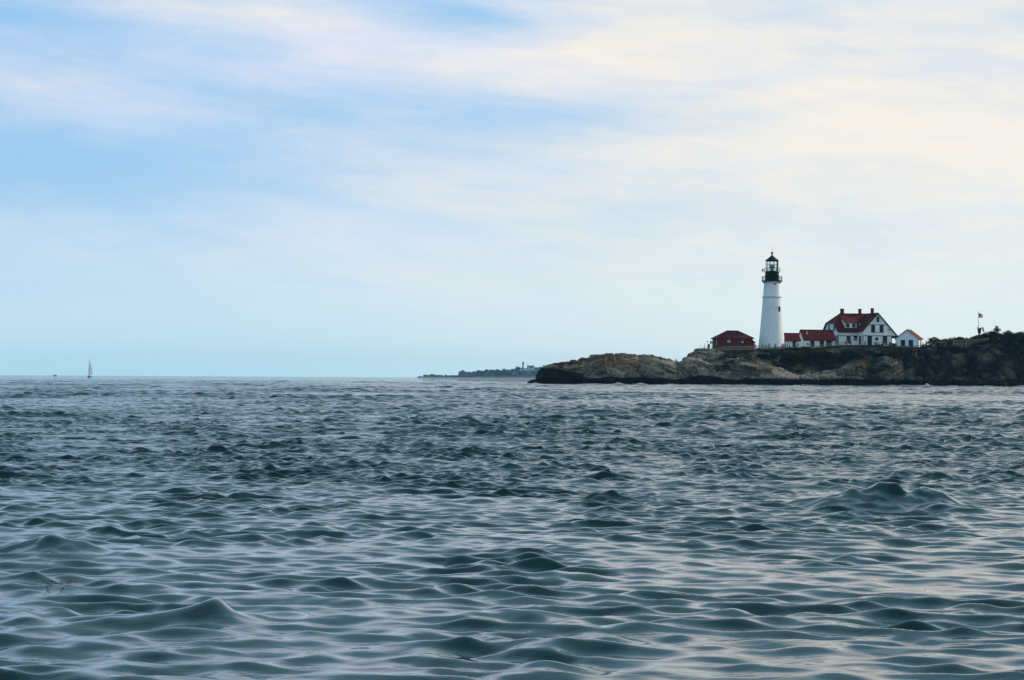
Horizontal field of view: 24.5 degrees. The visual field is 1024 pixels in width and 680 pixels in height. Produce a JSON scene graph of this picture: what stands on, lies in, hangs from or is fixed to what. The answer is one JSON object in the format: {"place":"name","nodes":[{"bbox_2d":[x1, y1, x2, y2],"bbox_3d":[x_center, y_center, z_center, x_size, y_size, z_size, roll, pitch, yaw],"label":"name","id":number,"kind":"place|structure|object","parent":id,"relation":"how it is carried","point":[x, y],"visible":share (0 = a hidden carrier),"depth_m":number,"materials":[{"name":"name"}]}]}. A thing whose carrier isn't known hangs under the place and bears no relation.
{"place":"outdoors","nodes":[
{"label":"outdoors","id":0,"kind":"place"},
{"bbox_2d":[46,580,77,584],"bbox_3d":[-3.480,1.851,18.029,0.235,0.036,0.362,1,-1,-34],"label":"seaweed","id":1,"kind":"object","parent":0,"point":[63,582],"visible":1,"depth_m":17.98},
{"bbox_2d":[417,370,536,377],"bbox_3d":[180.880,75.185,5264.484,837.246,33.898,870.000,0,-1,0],"label":"hill","id":2,"kind":"structure","parent":0,"point":[517,376],"depth_m":4895.08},
{"bbox_2d":[458,370,466,375],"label":"house","id":3,"kind":"structure","parent":2,"relation":"on","point":[462,373],"depth_m":4969.73,"materials":[{"name":"stone"}]},
{"bbox_2d":[527,366,534,370],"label":"house","id":4,"kind":"structure","parent":2,"relation":"on","point":[530,368],"depth_m":5059.65,"materials":[{"name":"stone"}]},
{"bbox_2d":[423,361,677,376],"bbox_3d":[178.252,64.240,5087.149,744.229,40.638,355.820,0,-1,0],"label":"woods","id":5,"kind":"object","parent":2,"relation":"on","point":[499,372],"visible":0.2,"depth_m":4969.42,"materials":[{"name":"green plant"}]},
{"bbox_2d":[0,375,1023,679],"bbox_3d":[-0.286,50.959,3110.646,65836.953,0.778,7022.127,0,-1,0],"label":"sea","id":6,"kind":"structure","parent":0,"point":[328,529],"depth_m":25.05,"materials":[{"name":"liquid"}]},
{"bbox_2d":[87,361,92,376],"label":"sailboat","id":7,"kind":"object","parent":6,"relation":"on","point":[90,372],"visible":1,"depth_m":2149.75,"materials":[{"name":"white fabric"}]},
{"bbox_2d":[533,382,1020,385],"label":"foam","id":8,"kind":"object","parent":6,"relation":"on","point":[800,384],"visible":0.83,"depth_m":598.17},
{"bbox_2d":[0,0,1023,376],"label":"sky","id":9,"kind":"structure","parent":0,"point":[249,188],"materials":[{"name":"blue"}]},
{"bbox_2d":[527,339,1023,386],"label":"rocky headland","id":10,"kind":"structure","parent":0,"point":[999,364],"depth_m":607.14,"materials":[{"name":"stone"}]},
{"bbox_2d":[711,330,755,349],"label":"brick building","id":11,"kind":"structure","parent":10,"relation":"on","point":[727,339],"depth_m":640.77,"materials":[{"name":"red brick"}]},
{"bbox_2d":[726,339,731,345],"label":"window","id":12,"kind":"structure","parent":11,"relation":"in","point":[728,340],"depth_m":640.26,"materials":[{"name":"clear glass"}]},
{"bbox_2d":[740,339,744,345],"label":"window","id":13,"kind":"structure","parent":11,"relation":"in","point":[742,341],"depth_m":640.57,"materials":[{"name":"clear glass"}]},
{"bbox_2d":[712,346,754,351],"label":"board fence","id":14,"kind":"object","parent":10,"relation":"on","point":[723,348],"visible":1,"depth_m":626.02,"materials":[{"name":"grey wood"}]},
{"bbox_2d":[757,353,771,360],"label":"shrub","id":15,"kind":"object","parent":10,"relation":"on","point":[764,357],"visible":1,"depth_m":619.22,"materials":[{"name":"green plant"}]},
{"bbox_2d":[755,346,786,349],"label":"rail fence","id":16,"kind":"object","parent":10,"relation":"on","point":[776,348],"visible":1,"depth_m":629.03,"materials":[{"name":"grey wood"}]},
{"bbox_2d":[758,252,784,347],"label":"lighthouse","id":17,"kind":"object","parent":10,"relation":"on","point":[771,330],"visible":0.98,"depth_m":648.05,"materials":[{"name":"paint"}]},
{"bbox_2d":[769,353,777,358],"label":"shrub","id":18,"kind":"object","parent":10,"relation":"on","point":[774,355],"visible":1,"depth_m":621.77,"materials":[{"name":"green plant"}]},
{"bbox_2d":[781,354,802,364],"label":"shrub","id":19,"kind":"object","parent":10,"relation":"on","point":[792,358],"visible":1,"depth_m":620.42,"materials":[{"name":"green plant"}]},
{"bbox_2d":[784,333,800,346],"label":"passage building","id":20,"kind":"structure","parent":10,"relation":"on","point":[792,339],"depth_m":649.95,"materials":[{"name":"red"}]},
{"bbox_2d":[799,329,835,346],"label":"wing building","id":21,"kind":"structure","parent":10,"relation":"on","point":[817,337],"depth_m":656.59,"materials":[{"name":"red"}]},
{"bbox_2d":[816,351,832,358],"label":"shrub","id":22,"kind":"object","parent":10,"relation":"on","point":[822,354],"visible":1,"depth_m":621.16,"materials":[{"name":"green plant"}]},
{"bbox_2d":[810,342,845,347],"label":"rail fence","id":23,"kind":"object","parent":10,"relation":"on","point":[827,345],"visible":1,"depth_m":629.04,"materials":[{"name":"grey wood"}]},
{"bbox_2d":[842,351,861,359],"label":"shrub","id":24,"kind":"object","parent":10,"relation":"on","point":[850,354],"visible":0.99,"depth_m":619.79,"materials":[{"name":"green plant"}]},
{"bbox_2d":[715,340,1002,372],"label":"undergrowth","id":25,"kind":"object","parent":10,"relation":"on","point":[820,348],"visible":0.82,"depth_m":623.83,"materials":[{"name":"green plant"}]},
{"bbox_2d":[823,308,897,345],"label":"keepers house","id":26,"kind":"structure","parent":10,"relation":"on","point":[860,328],"depth_m":660.56,"materials":[{"name":"white wood"}]},
{"bbox_2d":[867,336,871,344],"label":"window","id":27,"kind":"structure","parent":26,"relation":"in","point":[869,338],"depth_m":658.49,"materials":[{"name":"glass"}]},
{"bbox_2d":[881,344,926,347],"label":"rail fence","id":28,"kind":"object","parent":10,"relation":"on","point":[904,346],"visible":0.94,"depth_m":629.04,"materials":[{"name":"grey wood"}]},
{"bbox_2d":[895,329,923,346],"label":"white shed","id":29,"kind":"structure","parent":10,"relation":"on","point":[907,337],"depth_m":647.14,"materials":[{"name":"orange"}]},
{"bbox_2d":[928,340,944,345],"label":"shrub","id":30,"kind":"object","parent":10,"relation":"on","point":[934,343],"visible":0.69,"depth_m":630.99,"materials":[{"name":"green plant"}]},
{"bbox_2d":[930,346,945,351],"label":"shrub","id":31,"kind":"object","parent":10,"relation":"on","point":[940,348],"visible":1,"depth_m":617.67,"materials":[{"name":"green plant"}]},
{"bbox_2d":[925,337,952,344],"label":"shrub","id":32,"kind":"object","parent":10,"relation":"on","point":[948,342],"visible":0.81,"depth_m":633.02,"materials":[{"name":"green plant"}]},
{"bbox_2d":[943,345,958,353],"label":"shrub","id":33,"kind":"object","parent":10,"relation":"on","point":[949,348],"visible":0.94,"depth_m":617.08,"materials":[{"name":"green plant"}]},
{"bbox_2d":[952,347,964,352],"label":"shrub","id":34,"kind":"object","parent":10,"relation":"on","point":[958,350],"visible":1,"depth_m":616.55,"materials":[{"name":"green plant"}]},
{"bbox_2d":[954,337,973,344],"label":"shrub","id":35,"kind":"object","parent":10,"relation":"on","point":[960,339],"visible":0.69,"depth_m":634.37,"materials":[{"name":"green plant"}]},
{"bbox_2d":[962,336,978,344],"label":"shrub","id":36,"kind":"object","parent":10,"relation":"on","point":[970,338],"visible":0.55,"depth_m":635.71,"materials":[{"name":"green plant"}]},
{"bbox_2d":[953,338,988,344],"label":"rail fence","id":37,"kind":"object","parent":10,"relation":"on","point":[966,341],"visible":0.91,"depth_m":627.06,"materials":[{"name":"grey wood"}]},
{"bbox_2d":[961,346,981,353],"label":"shrub","id":38,"kind":"object","parent":10,"relation":"on","point":[975,348],"visible":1,"depth_m":616.54,"materials":[{"name":"green plant"}]},
{"bbox_2d":[971,340,990,345],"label":"shrub","id":39,"kind":"object","parent":10,"relation":"on","point":[982,343],"visible":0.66,"depth_m":623.04,"materials":[{"name":"green plant"}]},
{"bbox_2d":[974,333,988,342],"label":"shrub","id":40,"kind":"object","parent":10,"relation":"on","point":[979,335],"visible":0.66,"depth_m":634.72,"materials":[{"name":"green plant"}]},
{"bbox_2d":[978,331,1001,341],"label":"shrub","id":41,"kind":"object","parent":10,"relation":"on","point":[985,335],"visible":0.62,"depth_m":632.78,"materials":[{"name":"green plant"}]},
{"bbox_2d":[987,326,1004,338],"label":"tree","id":42,"kind":"object","parent":10,"relation":"on","point":[997,329],"visible":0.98,"depth_m":632.63,"materials":[{"name":"green plant"}]},
{"bbox_2d":[988,338,1003,344],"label":"shrub","id":43,"kind":"object","parent":10,"relation":"on","point":[993,340],"visible":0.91,"depth_m":623.49,"materials":[{"name":"green plant"}]},
{"bbox_2d":[1001,333,1016,338],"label":"shrub","id":44,"kind":"object","parent":10,"relation":"on","point":[1008,335],"visible":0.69,"depth_m":630.63,"materials":[{"name":"green plant"}]},
{"bbox_2d":[1003,330,1022,338],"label":"shrub","id":45,"kind":"object","parent":10,"relation":"on","point":[1007,331],"visible":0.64,"depth_m":632.19,"materials":[{"name":"green plant"}]},
{"bbox_2d":[1015,331,1023,338],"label":"shrub","id":46,"kind":"object","parent":10,"relation":"on","point":[1021,333],"visible":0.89,"depth_m":630.67,"materials":[{"name":"green plant"}]}
]}

